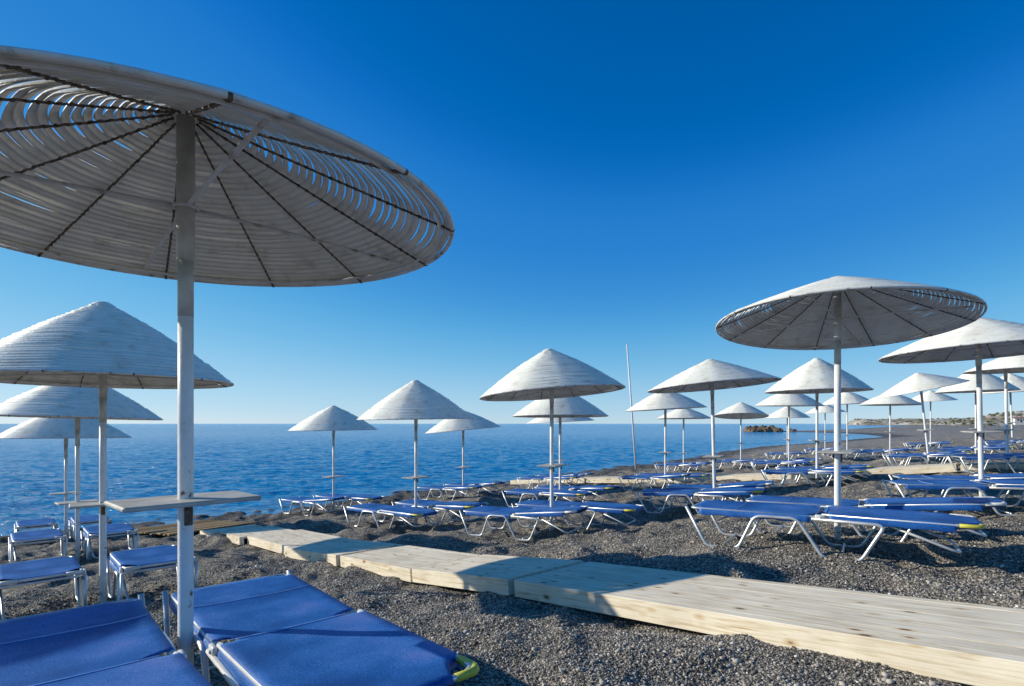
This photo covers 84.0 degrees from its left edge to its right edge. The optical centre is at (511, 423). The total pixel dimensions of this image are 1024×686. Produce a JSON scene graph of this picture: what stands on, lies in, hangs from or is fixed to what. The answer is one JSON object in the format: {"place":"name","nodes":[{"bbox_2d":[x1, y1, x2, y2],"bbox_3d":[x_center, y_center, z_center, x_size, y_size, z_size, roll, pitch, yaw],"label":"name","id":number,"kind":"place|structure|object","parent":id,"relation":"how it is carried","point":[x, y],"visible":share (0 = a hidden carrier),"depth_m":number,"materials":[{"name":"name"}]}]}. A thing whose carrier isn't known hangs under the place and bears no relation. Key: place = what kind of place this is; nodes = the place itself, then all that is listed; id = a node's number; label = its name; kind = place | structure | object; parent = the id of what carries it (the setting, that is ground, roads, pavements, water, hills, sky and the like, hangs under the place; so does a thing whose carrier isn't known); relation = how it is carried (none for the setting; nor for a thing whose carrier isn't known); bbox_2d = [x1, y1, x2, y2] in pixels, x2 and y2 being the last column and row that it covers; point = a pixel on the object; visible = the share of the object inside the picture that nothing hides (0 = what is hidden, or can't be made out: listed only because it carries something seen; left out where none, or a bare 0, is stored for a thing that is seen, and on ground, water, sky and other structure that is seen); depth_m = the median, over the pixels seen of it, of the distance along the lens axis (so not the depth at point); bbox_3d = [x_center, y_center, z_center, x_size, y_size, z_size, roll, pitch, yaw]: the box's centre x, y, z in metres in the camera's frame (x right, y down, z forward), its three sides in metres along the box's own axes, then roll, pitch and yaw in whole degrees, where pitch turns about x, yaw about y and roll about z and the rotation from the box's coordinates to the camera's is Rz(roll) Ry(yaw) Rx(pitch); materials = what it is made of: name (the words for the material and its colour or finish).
{"place":"outdoors","nodes":[
{"label":"outdoors","id":0,"kind":"place"},
{"bbox_2d":[0,424,892,535],"bbox_3d":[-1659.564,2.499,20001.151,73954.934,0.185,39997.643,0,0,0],"label":"sea","id":1,"kind":"structure","parent":0,"point":[271,464],"depth_m":41.62,"materials":[{"name":"blue liquid"}]},
{"bbox_2d":[761,426,772,431],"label":"boulder","id":2,"kind":"object","parent":1,"relation":"in","point":[769,428],"visible":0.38,"depth_m":172.63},
{"bbox_2d":[0,425,1023,685],"bbox_3d":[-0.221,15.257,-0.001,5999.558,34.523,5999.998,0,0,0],"label":"ground","id":3,"kind":"structure","parent":0,"point":[212,553],"depth_m":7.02,"materials":[{"name":"gravel"}]},
{"bbox_2d":[14,518,58,544],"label":"sun lounger","id":4,"kind":"object","parent":3,"relation":"on","point":[32,523],"visible":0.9,"depth_m":11.43,"materials":[{"name":"fabric"}]},
{"bbox_2d":[8,528,67,562],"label":"sun lounger","id":5,"kind":"object","parent":3,"relation":"on","point":[37,536],"visible":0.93,"depth_m":8.54,"materials":[{"name":"fabric"}]},
{"bbox_2d":[0,556,86,619],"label":"sun lounger","id":6,"kind":"object","parent":3,"relation":"on","point":[32,572],"visible":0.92,"depth_m":5.30,"materials":[{"name":"aluminium"},{"name":"blue textile"}]},
{"bbox_2d":[0,418,131,538],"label":"beach umbrella","id":7,"kind":"object","parent":3,"relation":"on","point":[49,428],"visible":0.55,"depth_m":10.96,"materials":[{"name":"paint"}]},
{"bbox_2d":[0,386,162,562],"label":"beach umbrella","id":8,"kind":"object","parent":3,"relation":"on","point":[77,404],"visible":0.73,"depth_m":8.14,"materials":[{"name":"paint"}]},
{"bbox_2d":[69,514,112,539],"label":"sun lounger","id":9,"kind":"object","parent":3,"relation":"on","point":[89,519],"visible":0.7,"depth_m":11.80,"materials":[{"name":"fabric"}]},
{"bbox_2d":[0,593,212,685],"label":"sun lounger","id":10,"kind":"object","parent":3,"relation":"on","point":[125,642],"visible":1,"depth_m":2.14,"materials":[{"name":"aluminium"},{"name":"blue textile"}]},
{"bbox_2d":[81,523,138,560],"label":"sun lounger","id":11,"kind":"object","parent":3,"relation":"on","point":[88,533],"visible":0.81,"depth_m":8.90,"materials":[{"name":"fabric"}]},
{"bbox_2d":[0,301,233,603],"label":"beach umbrella","id":12,"kind":"object","parent":3,"relation":"on","point":[102,346],"visible":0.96,"depth_m":4.98,"materials":[{"name":"paint"}]},
{"bbox_2d":[107,545,197,602],"bbox_3d":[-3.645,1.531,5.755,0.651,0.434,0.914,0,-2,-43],"label":"sun lounger","id":13,"kind":"object","parent":3,"relation":"on","point":[121,563],"visible":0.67,"depth_m":5.60,"materials":[{"name":"aluminium"},{"name":"blue textile"}]},
{"bbox_2d":[135,520,258,535],"bbox_3d":[-6.903,2.214,12.102,2.800,0.072,1.800,-6,-4,38],"label":"boardwalk section","id":14,"kind":"object","parent":3,"relation":"on","point":[165,530],"visible":0.7,"depth_m":11.87,"materials":[{"name":"wood"}]},
{"bbox_2d":[0,45,454,665],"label":"beach umbrella","id":15,"kind":"object","parent":3,"relation":"on","point":[186,193],"visible":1,"depth_m":2.48,"materials":[{"name":"paint"}]},
{"bbox_2d":[200,525,261,536],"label":"boardwalk section","id":16,"kind":"object","parent":3,"relation":"on","point":[211,532],"visible":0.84,"depth_m":10.48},
{"bbox_2d":[220,526,291,544],"bbox_3d":[-4.510,1.962,10.054,0.913,0.131,1.092,0,-3,-43],"label":"boardwalk section","id":17,"kind":"object","parent":3,"relation":"on","point":[238,536],"visible":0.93,"depth_m":9.91,"materials":[{"name":"wood"}]},
{"bbox_2d":[247,529,347,554],"bbox_3d":[-3.426,1.862,9.005,0.898,0.131,1.862,0,-4,-42],"label":"boardwalk section","id":18,"kind":"object","parent":3,"relation":"on","point":[278,542],"visible":0.94,"depth_m":8.85,"materials":[{"name":"wood"}]},
{"bbox_2d":[279,496,347,514],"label":"sun lounger","id":19,"kind":"object","parent":3,"relation":"on","point":[302,500],"visible":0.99,"depth_m":14.49,"materials":[{"name":"fabric"}]},
{"bbox_2d":[162,570,479,685],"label":"sun lounger","id":20,"kind":"object","parent":3,"relation":"on","point":[288,628],"visible":0.91,"depth_m":2.19,"materials":[{"name":"aluminium"},{"name":"blue textile"}]},
{"bbox_2d":[288,405,376,511],"bbox_3d":[-4.670,0.984,14.880,2.229,2.918,2.229,0,0,0],"label":"beach umbrella","id":21,"kind":"object","parent":3,"relation":"on","point":[333,418],"visible":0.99,"depth_m":14.32,"materials":[{"name":"paint"}]},
{"bbox_2d":[285,539,402,565],"bbox_3d":[-2.286,1.710,7.635,0.913,0.131,1.612,0,-6,-42],"label":"boardwalk section","id":22,"kind":"object","parent":3,"relation":"on","point":[331,552],"visible":0.93,"depth_m":7.42,"materials":[{"name":"wood"}]},
{"bbox_2d":[313,493,384,509],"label":"sun lounger","id":23,"kind":"object","parent":3,"relation":"on","point":[358,497],"visible":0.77,"depth_m":15.14,"materials":[{"name":"fabric"}]},
{"bbox_2d":[343,502,440,527],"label":"sun lounger","id":24,"kind":"object","parent":3,"relation":"on","point":[394,511],"visible":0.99,"depth_m":10.54,"materials":[{"name":"fabric"}]},
{"bbox_2d":[340,545,478,581],"bbox_3d":[-1.180,1.560,6.454,0.898,0.131,1.552,0,-5,-42],"label":"boardwalk section","id":25,"kind":"object","parent":3,"relation":"on","point":[401,562],"visible":0.92,"depth_m":6.27,"materials":[{"name":"wood"}]},
{"bbox_2d":[356,380,473,524],"bbox_3d":[-1.860,0.625,11.010,2.229,2.938,2.229,0,0,0],"label":"beach umbrella","id":26,"kind":"object","parent":3,"relation":"on","point":[415,400],"visible":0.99,"depth_m":10.40,"materials":[{"name":"paint"}]},
{"bbox_2d":[392,499,488,525],"bbox_3d":[-1.426,1.748,11.262,2.032,0.422,0.667,-1,-1,34],"label":"sun lounger","id":27,"kind":"object","parent":3,"relation":"on","point":[441,505],"visible":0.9,"depth_m":11.08,"materials":[{"name":"fabric"}]},
{"bbox_2d":[417,485,484,499],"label":"sun lounger","id":28,"kind":"object","parent":3,"relation":"on","point":[452,488],"visible":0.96,"depth_m":16.17,"materials":[{"name":"fabric"}]},
{"bbox_2d":[425,411,500,496],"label":"beach umbrella","id":29,"kind":"object","parent":3,"relation":"on","point":[462,425],"visible":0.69,"depth_m":16.01,"materials":[{"name":"paint"}]},
{"bbox_2d":[443,481,505,496],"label":"sun lounger","id":30,"kind":"object","parent":3,"relation":"on","point":[484,483],"visible":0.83,"depth_m":16.95,"materials":[{"name":"metal"}]},
{"bbox_2d":[412,554,583,595],"bbox_3d":[-0.163,1.385,5.319,0.913,0.131,1.422,0,-8,-42],"label":"boardwalk section","id":31,"kind":"object","parent":3,"relation":"on","point":[498,574],"visible":0.96,"depth_m":5.09,"materials":[{"name":"wood"}]},
{"bbox_2d":[459,505,588,540],"bbox_3d":[0.173,1.441,8.425,1.870,0.461,0.667,-2,-1,29],"label":"sun lounger","id":32,"kind":"object","parent":3,"relation":"on","point":[487,512],"visible":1,"depth_m":8.29,"materials":[{"name":"aluminium"},{"name":"blue textile"}]},
{"bbox_2d":[502,488,592,507],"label":"sun lounger","id":33,"kind":"object","parent":3,"relation":"on","point":[557,493],"visible":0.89,"depth_m":12.72,"materials":[{"name":"fabric"}]},
{"bbox_2d":[517,476,580,488],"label":"sun lounger","id":34,"kind":"object","parent":3,"relation":"on","point":[531,478],"visible":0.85,"depth_m":18.16,"materials":[{"name":"metal"}]},
{"bbox_2d":[510,477,592,484],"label":"boardwalk section","id":35,"kind":"object","parent":3,"relation":"on","point":[512,482],"visible":0.32,"depth_m":21.00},
{"bbox_2d":[479,349,625,529],"bbox_3d":[0.610,0.319,8.720,2.224,2.942,2.230,0,0,0],"label":"beach umbrella","id":36,"kind":"object","parent":3,"relation":"on","point":[551,375],"visible":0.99,"depth_m":8.27,"materials":[{"name":"paint"}]},
{"bbox_2d":[526,417,592,460],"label":"beach umbrella","id":37,"kind":"object","parent":3,"relation":"on","point":[541,420],"visible":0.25,"depth_m":17.75,"materials":[{"name":"paint"}]},
{"bbox_2d":[512,396,608,500],"bbox_3d":[1.120,0.592,13.230,2.230,2.873,2.230,0,0,0],"label":"beach umbrella","id":38,"kind":"object","parent":3,"relation":"on","point":[574,407],"visible":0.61,"depth_m":12.61,"materials":[{"name":"paint"}]},
{"bbox_2d":[537,472,593,485],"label":"sun lounger","id":39,"kind":"object","parent":3,"relation":"on","point":[581,474],"visible":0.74,"depth_m":18.85,"materials":[{"name":"metal"}]},
{"bbox_2d":[532,485,619,501],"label":"sun lounger","id":40,"kind":"object","parent":3,"relation":"on","point":[602,488],"visible":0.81,"depth_m":13.30,"materials":[{"name":"fabric"}]},
{"bbox_2d":[511,499,643,529],"bbox_3d":[1.032,1.455,9.003,2.032,0.394,0.667,-2,-1,29],"label":"sun lounger","id":41,"kind":"object","parent":3,"relation":"on","point":[606,507],"visible":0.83,"depth_m":8.89,"materials":[{"name":"aluminium"},{"name":"blue textile"}]},
{"bbox_2d":[626,344,636,468],"bbox_3d":[6.309,-0.810,30.000,0.582,6.765,0.100,0,0,0],"label":"bare pole","id":42,"kind":"object","parent":3,"relation":"in","point":[631,411],"visible":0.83,"depth_m":29.96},
{"bbox_2d":[586,476,676,482],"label":"boardwalk section","id":43,"kind":"object","parent":3,"relation":"on","point":[607,479],"visible":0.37,"depth_m":19.07,"materials":[{"name":"wood"}]},
{"bbox_2d":[618,473,690,489],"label":"sun lounger","id":44,"kind":"object","parent":3,"relation":"on","point":[643,477],"visible":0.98,"depth_m":15.52,"materials":[{"name":"metal"}]},
{"bbox_2d":[625,393,705,486],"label":"beach umbrella","id":45,"kind":"object","parent":3,"relation":"on","point":[665,402],"visible":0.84,"depth_m":15.38,"materials":[{"name":"paint"}]},
{"bbox_2d":[634,473,709,486],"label":"sun lounger","id":46,"kind":"object","parent":3,"relation":"on","point":[695,475],"visible":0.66,"depth_m":16.24,"materials":[{"name":"metal"}]},
{"bbox_2d":[654,463,706,472],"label":"sun lounger","id":47,"kind":"object","parent":3,"relation":"on","point":[684,464],"visible":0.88,"depth_m":23.24,"materials":[{"name":"metal"}]},
{"bbox_2d":[656,409,710,471],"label":"beach umbrella","id":48,"kind":"object","parent":3,"relation":"on","point":[683,414],"visible":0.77,"depth_m":23.30,"materials":[{"name":"paint"}]},
{"bbox_2d":[666,462,711,471],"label":"sun lounger","id":49,"kind":"object","parent":3,"relation":"on","point":[689,466],"visible":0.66,"depth_m":24.09,"materials":[{"name":"fabric"}]},
{"bbox_2d":[636,487,764,514],"bbox_3d":[3.203,1.314,9.696,2.032,0.422,0.667,-3,-2,27],"label":"sun lounger","id":50,"kind":"object","parent":3,"relation":"on","point":[711,492],"visible":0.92,"depth_m":9.58,"materials":[{"name":"aluminium"},{"name":"blue textile"}]},
{"bbox_2d":[647,359,781,499],"bbox_3d":[3.552,0.247,10.030,2.227,2.781,2.229,-1,0,0],"label":"beach umbrella","id":51,"kind":"object","parent":3,"relation":"on","point":[711,375],"visible":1,"depth_m":9.77,"materials":[{"name":"paint"}]},
{"bbox_2d":[664,480,773,506],"bbox_3d":[3.787,1.290,10.434,1.870,0.461,0.667,-3,-2,23],"label":"sun lounger","id":52,"kind":"object","parent":3,"relation":"on","point":[754,484],"visible":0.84,"depth_m":10.35,"materials":[{"name":"fabric"}]},
{"bbox_2d":[711,459,756,469],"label":"sun lounger","id":53,"kind":"object","parent":3,"relation":"on","point":[734,461],"visible":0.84,"depth_m":24.09,"materials":[{"name":"fabric"}]},
{"bbox_2d":[674,473,798,482],"bbox_3d":[6.684,1.598,16.901,3.542,0.161,0.948,-7,-5,40],"label":"boardwalk section","id":54,"kind":"object","parent":3,"relation":"on","point":[750,476],"visible":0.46,"depth_m":16.44,"materials":[{"name":"wood"}]},
{"bbox_2d":[715,402,768,468],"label":"beach umbrella","id":55,"kind":"object","parent":3,"relation":"on","point":[740,410],"visible":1,"depth_m":24.57,"materials":[{"name":"paint"}]},
{"bbox_2d":[723,459,769,468],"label":"sun lounger","id":56,"kind":"object","parent":3,"relation":"on","point":[744,463],"visible":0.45,"depth_m":24.91,"materials":[{"name":"fabric"}]},
{"bbox_2d":[514,562,1023,685],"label":"boardwalk section","id":57,"kind":"object","parent":3,"relation":"on","point":[971,644],"visible":1,"depth_m":3.06,"materials":[{"name":"wood"}]},
{"bbox_2d":[750,460,814,472],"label":"sun lounger","id":58,"kind":"object","parent":3,"relation":"on","point":[781,462],"visible":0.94,"depth_m":19.73,"materials":[{"name":"fabric"}]},
{"bbox_2d":[765,451,803,459],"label":"sun lounger","id":59,"kind":"object","parent":3,"relation":"on","point":[791,453],"visible":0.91,"depth_m":30.05,"materials":[{"name":"fabric"}]},
{"bbox_2d":[766,407,810,458],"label":"beach umbrella","id":60,"kind":"object","parent":3,"relation":"on","point":[783,413],"visible":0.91,"depth_m":30.05,"materials":[{"name":"paint"}]},
{"bbox_2d":[755,394,824,466],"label":"beach umbrella","id":61,"kind":"object","parent":3,"relation":"on","point":[792,400],"visible":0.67,"depth_m":19.60,"materials":[{"name":"paint"}]},
{"bbox_2d":[770,452,811,459],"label":"sun lounger","id":62,"kind":"object","parent":3,"relation":"on","point":[793,458],"visible":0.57,"depth_m":30.80,"materials":[{"name":"fabric"}]},
{"bbox_2d":[765,457,822,469],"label":"sun lounger","id":63,"kind":"object","parent":3,"relation":"on","point":[820,458],"visible":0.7,"depth_m":20.49,"materials":[{"name":"fabric"}]},
{"bbox_2d":[760,469,862,486],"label":"sun lounger","id":64,"kind":"object","parent":3,"relation":"on","point":[822,471],"visible":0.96,"depth_m":12.69,"materials":[{"name":"metal"}]},
{"bbox_2d":[764,358,873,483],"bbox_3d":[7.070,0.009,13.180,2.231,3.068,2.231,0,0,0],"label":"beach umbrella","id":65,"kind":"object","parent":3,"relation":"on","point":[815,376],"visible":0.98,"depth_m":12.74,"materials":[{"name":"paint"}]},
{"bbox_2d":[804,448,841,454],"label":"sun lounger","id":66,"kind":"object","parent":3,"relation":"on","point":[819,449],"visible":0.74,"depth_m":34.33,"materials":[{"name":"fabric"}]},
{"bbox_2d":[775,464,873,483],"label":"sun lounger","id":67,"kind":"object","parent":3,"relation":"on","point":[862,466],"visible":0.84,"depth_m":13.43,"materials":[{"name":"metal"}]},
{"bbox_2d":[805,405,845,448],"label":"beach umbrella","id":68,"kind":"object","parent":3,"relation":"on","point":[825,409],"visible":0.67,"depth_m":34.28,"materials":[{"name":"paint"}]},
{"bbox_2d":[685,498,984,560],"bbox_3d":[2.765,0.956,5.095,2.236,0.394,0.700,-1,-1,32],"label":"sun lounger","id":69,"kind":"object","parent":3,"relation":"on","point":[875,518],"visible":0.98,"depth_m":4.90,"materials":[{"name":"white aluminium"},{"name":"blue fabric"}]},
{"bbox_2d":[822,451,866,458],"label":"sun lounger","id":70,"kind":"object","parent":3,"relation":"on","point":[844,456],"visible":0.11,"depth_m":26.11,"materials":[{"name":"metal"}]},
{"bbox_2d":[823,392,868,457],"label":"beach umbrella","id":71,"kind":"object","parent":3,"relation":"on","point":[847,398],"visible":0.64,"depth_m":26.05,"materials":[{"name":"paint"}]},
{"bbox_2d":[715,276,987,539],"bbox_3d":[3.155,-0.068,5.510,2.227,2.730,2.222,0,0,0],"label":"beach umbrella","id":72,"kind":"object","parent":3,"relation":"on","point":[837,314],"visible":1,"depth_m":5.69,"materials":[{"name":"paint"}]},
{"bbox_2d":[740,494,1006,541],"bbox_3d":[3.595,0.958,5.853,2.236,0.461,0.700,-2,-2,32],"label":"sun lounger","id":73,"kind":"object","parent":3,"relation":"on","point":[929,504],"visible":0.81,"depth_m":5.58,"materials":[{"name":"white aluminium"},{"name":"blue fabric"}]},
{"bbox_2d":[800,463,957,478],"bbox_3d":[9.359,1.227,14.646,3.342,0.161,0.948,-8,-5,39],"label":"boardwalk section","id":74,"kind":"object","parent":3,"relation":"on","point":[928,468],"visible":0.59,"depth_m":13.94,"materials":[{"name":"wood"}]},
{"bbox_2d":[857,447,912,459],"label":"sun lounger","id":75,"kind":"object","parent":3,"relation":"on","point":[886,450],"visible":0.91,"depth_m":22.98,"materials":[{"name":"fabric"}]},
{"bbox_2d":[859,395,920,457],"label":"beach umbrella","id":76,"kind":"object","parent":3,"relation":"on","point":[900,400],"visible":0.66,"depth_m":23.00,"materials":[{"name":"paint"}]},
{"bbox_2d":[862,448,920,458],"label":"sun lounger","id":77,"kind":"object","parent":3,"relation":"on","point":[914,449],"visible":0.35,"depth_m":23.73,"materials":[{"name":"fabric"}]},
{"bbox_2d":[876,373,969,463],"bbox_3d":[11.908,-0.047,16.410,2.220,2.875,2.228,-6,0,0],"label":"beach umbrella","id":78,"kind":"object","parent":3,"relation":"on","point":[918,382],"visible":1,"depth_m":15.98,"materials":[{"name":"paint"}]},
{"bbox_2d":[886,450,966,465],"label":"sun lounger","id":79,"kind":"object","parent":3,"relation":"on","point":[953,451],"visible":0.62,"depth_m":16.82,"materials":[{"name":"fabric"}]},
{"bbox_2d":[882,452,973,465],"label":"sun lounger","id":80,"kind":"object","parent":3,"relation":"on","point":[940,455],"visible":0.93,"depth_m":15.98,"materials":[{"name":"fabric"}]},
{"bbox_2d":[903,442,953,448],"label":"sun lounger","id":81,"kind":"object","parent":3,"relation":"on","point":[940,443],"visible":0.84,"depth_m":28.48,"materials":[{"name":"fabric"}]},
{"bbox_2d":[907,441,955,448],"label":"sun lounger","id":82,"kind":"object","parent":3,"relation":"on","point":[937,444],"visible":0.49,"depth_m":29.24,"materials":[{"name":"fabric"}]},
{"bbox_2d":[912,390,957,448],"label":"beach umbrella","id":83,"kind":"object","parent":3,"relation":"on","point":[930,396],"visible":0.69,"depth_m":28.41,"materials":[{"name":"paint"}]},
{"bbox_2d":[878,317,1023,496],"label":"beach umbrella","id":84,"kind":"object","parent":3,"relation":"on","point":[979,340],"visible":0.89,"depth_m":7.47,"materials":[{"name":"paint"}]},
{"bbox_2d":[882,479,1023,516],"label":"sun lounger","id":85,"kind":"object","parent":3,"relation":"on","point":[980,485],"visible":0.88,"depth_m":7.05,"materials":[{"name":"white aluminium"},{"name":"blue fabric"}]},
{"bbox_2d":[888,473,1023,506],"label":"sun lounger","id":86,"kind":"object","parent":3,"relation":"on","point":[1011,476],"visible":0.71,"depth_m":7.91,"materials":[{"name":"white aluminium"},{"name":"blue fabric"}]},
{"bbox_2d":[933,446,1014,459],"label":"sun lounger","id":87,"kind":"object","parent":3,"relation":"on","point":[991,448],"visible":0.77,"depth_m":18.32,"materials":[{"name":"fabric"}]},
{"bbox_2d":[939,444,1012,452],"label":"sun lounger","id":88,"kind":"object","parent":3,"relation":"on","point":[977,446],"visible":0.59,"depth_m":19.14,"materials":[{"name":"fabric"}]},
{"bbox_2d":[934,374,1020,453],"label":"beach umbrella","id":89,"kind":"object","parent":3,"relation":"on","point":[991,383],"visible":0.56,"depth_m":18.38,"materials":[{"name":"paint"}]},
{"bbox_2d":[945,453,1017,470],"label":"sun lounger","id":90,"kind":"object","parent":3,"relation":"on","point":[971,460],"visible":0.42,"depth_m":13.09,"materials":[{"name":"metal"}]},
{"bbox_2d":[947,453,1023,473],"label":"sun lounger","id":91,"kind":"object","parent":3,"relation":"on","point":[1019,456],"visible":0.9,"depth_m":12.09,"materials":[{"name":"fabric"}]},
{"bbox_2d":[960,462,1023,471],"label":"boardwalk section","id":92,"kind":"object","parent":3,"relation":"on","point":[1002,465],"visible":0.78,"depth_m":12.87,"materials":[{"name":"wood"}]},
{"bbox_2d":[962,355,1023,469],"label":"beach umbrella","id":93,"kind":"object","parent":3,"relation":"on","point":[1005,366],"visible":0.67,"depth_m":12.47,"materials":[{"name":"paint"}]},
{"bbox_2d":[974,373,1023,448],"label":"beach umbrella","id":94,"kind":"object","parent":3,"relation":"on","point":[1016,380],"visible":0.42,"depth_m":21.53,"materials":[{"name":"paint"}]},
{"bbox_2d":[977,441,1023,450],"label":"sun lounger","id":95,"kind":"object","parent":3,"relation":"on","point":[997,442],"visible":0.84,"depth_m":21.37,"materials":[{"name":"fabric"}]},
{"bbox_2d":[983,439,1023,449],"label":"sun lounger","id":96,"kind":"object","parent":3,"relation":"on","point":[1009,443],"visible":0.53,"depth_m":22.31,"materials":[{"name":"fabric"}]},
{"bbox_2d":[1012,417,1023,424],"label":"house","id":97,"kind":"structure","parent":3,"relation":"on","point":[1020,420],"depth_m":416.03,"materials":[{"name":"concrete"}]},
{"bbox_2d":[0,0,1023,423],"label":"sky","id":98,"kind":"structure","parent":0,"point":[610,175],"materials":[{"name":"blue"}]},
{"bbox_2d":[844,418,965,424],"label":"hills","id":99,"kind":"structure","parent":0,"point":[915,421],"depth_m":879.64,"materials":[{"name":"stone"}]},
{"bbox_2d":[933,411,1023,425],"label":"hill","id":100,"kind":"structure","parent":0,"point":[997,419],"depth_m":454.54,"materials":[{"name":"stone"}]},
{"bbox_2d":[851,411,1022,424],"bbox_3d":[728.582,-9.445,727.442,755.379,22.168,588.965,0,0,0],"label":"scrub","id":101,"kind":"object","parent":100,"relation":"on","point":[969,418],"visible":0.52,"depth_m":479.99,"materials":[{"name":"green plant"}]}
]}

